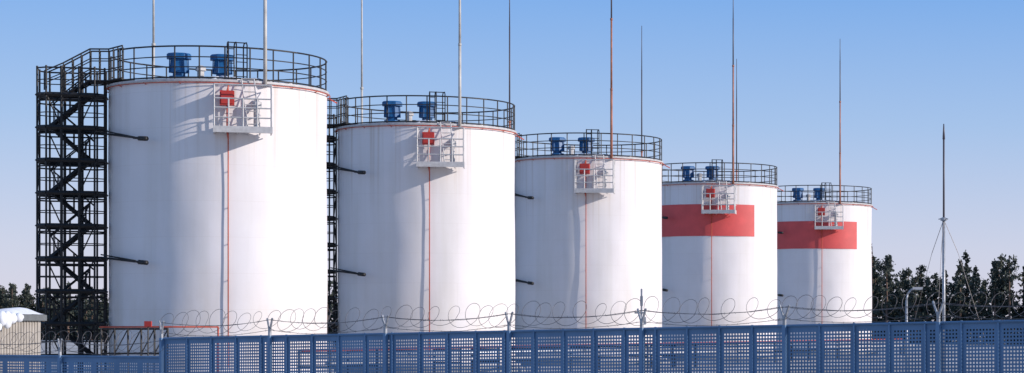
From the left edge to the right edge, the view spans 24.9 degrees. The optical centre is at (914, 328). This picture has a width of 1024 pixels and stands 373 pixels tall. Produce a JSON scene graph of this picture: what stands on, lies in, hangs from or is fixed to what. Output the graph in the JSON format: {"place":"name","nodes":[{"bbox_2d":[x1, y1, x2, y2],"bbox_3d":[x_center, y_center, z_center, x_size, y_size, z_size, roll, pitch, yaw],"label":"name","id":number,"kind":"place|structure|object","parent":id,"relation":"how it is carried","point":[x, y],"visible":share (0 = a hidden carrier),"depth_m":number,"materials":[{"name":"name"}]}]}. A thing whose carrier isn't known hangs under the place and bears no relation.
{"place":"outdoors","nodes":[
{"label":"outdoors","id":0,"kind":"place"},
{"bbox_2d":[0,0,1023,327],"label":"sky","id":1,"kind":"structure","parent":0,"point":[910,69],"materials":[{"name":"blue"}]},
{"bbox_2d":[41,331,1023,372],"bbox_3d":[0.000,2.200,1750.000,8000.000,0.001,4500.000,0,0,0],"label":"ground","id":2,"kind":"structure","parent":0,"point":[69,345],"depth_m":151.46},
{"bbox_2d":[0,307,46,371],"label":"metal shed","id":3,"kind":"structure","parent":2,"relation":"on","point":[16,320],"depth_m":75.98,"materials":[{"name":"metal"}]},
{"bbox_2d":[151,0,155,76],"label":"lightning mast","id":4,"kind":"object","parent":2,"relation":"on","point":[153,43],"visible":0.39,"depth_m":109.97,"materials":[{"name":"grey metal"}]},
{"bbox_2d":[99,321,218,372],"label":"pipe rack","id":5,"kind":"object","parent":2,"relation":"on","point":[147,326],"visible":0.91,"depth_m":91.17,"materials":[{"name":"metal"}]},
{"bbox_2d":[103,41,336,372],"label":"storage tank","id":6,"kind":"object","parent":2,"relation":"on","point":[217,188],"visible":0.89,"depth_m":93.15,"materials":[{"name":"white metal"}]},
{"bbox_2d":[35,45,148,372],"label":"stair tower","id":7,"kind":"structure","parent":6,"relation":"attached to","point":[82,162],"depth_m":94.20,"materials":[{"name":"black metal"}]},
{"bbox_2d":[263,0,269,86],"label":"lightning mast","id":8,"kind":"object","parent":6,"relation":"on","point":[264,42],"visible":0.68,"depth_m":93.48,"materials":[{"name":"grey metal"}]},
{"bbox_2d":[360,0,362,123],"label":"lightning mast","id":9,"kind":"object","parent":2,"relation":"on","point":[361,87],"visible":0.38,"depth_m":129.96,"materials":[{"name":"grey metal"}]},
{"bbox_2d":[332,91,525,372],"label":"storage tank","id":10,"kind":"object","parent":2,"relation":"on","point":[426,211],"visible":0.91,"depth_m":112.88,"materials":[{"name":"white metal"}]},
{"bbox_2d":[326,95,365,360],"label":"stair tower","id":11,"kind":"structure","parent":10,"relation":"attached to","point":[334,270],"depth_m":115.03,"materials":[{"name":"black metal"}]},
{"bbox_2d":[458,0,460,126],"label":"lightning mast","id":12,"kind":"object","parent":10,"relation":"on","point":[459,84],"visible":0.78,"depth_m":112.85,"materials":[{"name":"grey metal"}]},
{"bbox_2d":[508,0,510,127],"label":"lightning mast","id":13,"kind":"object","parent":2,"relation":"on","point":[509,121],"visible":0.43,"depth_m":150.96,"materials":[{"name":"grey metal"}]},
{"bbox_2d":[0,289,1023,372],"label":"perimeter fence","id":14,"kind":"object","parent":2,"relation":"on","point":[938,326],"visible":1,"depth_m":42.26,"materials":[{"name":"metal"}]},
{"bbox_2d":[0,244,1023,344],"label":"distant tree line","id":15,"kind":"object","parent":2,"relation":"on","point":[1000,282],"visible":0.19,"depth_m":326.31,"materials":[{"name":"green plant"}]},
{"bbox_2d":[515,129,669,365],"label":"storage tank","id":16,"kind":"object","parent":2,"relation":"on","point":[588,226],"visible":0.88,"depth_m":134.28,"materials":[{"name":"white metal"}]},
{"bbox_2d":[515,133,533,284],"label":"stair tower","id":17,"kind":"structure","parent":16,"relation":"attached to","point":[528,197],"depth_m":135.41,"materials":[{"name":"black metal"}]},
{"bbox_2d":[610,0,612,158],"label":"lightning mast","id":18,"kind":"object","parent":16,"relation":"on","point":[611,120],"visible":0.94,"depth_m":133.98,"materials":[{"name":"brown metal"}]},
{"bbox_2d":[297,338,914,372],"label":"pipeline","id":19,"kind":"object","parent":2,"relation":"on","point":[576,354],"visible":0.2,"depth_m":114.83,"materials":[{"name":"white paint"}]},
{"bbox_2d":[634,289,645,324],"bbox_3d":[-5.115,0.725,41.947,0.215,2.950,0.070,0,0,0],"label":"security sensor pole","id":20,"kind":"object","parent":2,"relation":"on","point":[641,300],"visible":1,"depth_m":41.93,"materials":[{"name":"metal"}]},
{"bbox_2d":[641,26,642,155],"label":"lightning mast","id":21,"kind":"object","parent":2,"relation":"on","point":[641,91],"visible":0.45,"depth_m":176.36,"materials":[{"name":"grey metal"}]},
{"bbox_2d":[662,159,782,359],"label":"storage tank","id":22,"kind":"object","parent":2,"relation":"on","point":[719,242],"visible":0.77,"depth_m":158.09,"materials":[{"name":"white metal"}]},
{"bbox_2d":[731,0,734,184],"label":"lightning mast","id":23,"kind":"object","parent":22,"relation":"on","point":[733,105],"visible":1,"depth_m":157.75,"materials":[{"name":"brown metal"}]},
{"bbox_2d":[736,59,737,180],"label":"lightning mast","id":24,"kind":"object","parent":2,"relation":"on","point":[736,118],"visible":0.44,"depth_m":197.96,"materials":[{"name":"grey metal"}]},
{"bbox_2d":[777,182,876,354],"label":"storage tank","id":25,"kind":"object","parent":2,"relation":"on","point":[824,248],"visible":0.69,"depth_m":182.84,"materials":[{"name":"white metal"}]},
{"bbox_2d":[838,61,841,204],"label":"lightning mast","id":26,"kind":"object","parent":25,"relation":"on","point":[840,141],"visible":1,"depth_m":182.69,"materials":[{"name":"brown metal"}]},
{"bbox_2d":[904,287,922,371],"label":"street lamp","id":27,"kind":"object","parent":2,"relation":"on","point":[906,300],"visible":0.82,"depth_m":109.95,"materials":[{"name":"metal"}]},
{"bbox_2d":[901,124,993,371],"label":"antenna mast","id":28,"kind":"object","parent":2,"relation":"on","point":[943,219],"visible":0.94,"depth_m":79.97,"materials":[{"name":"metal"}]}
]}

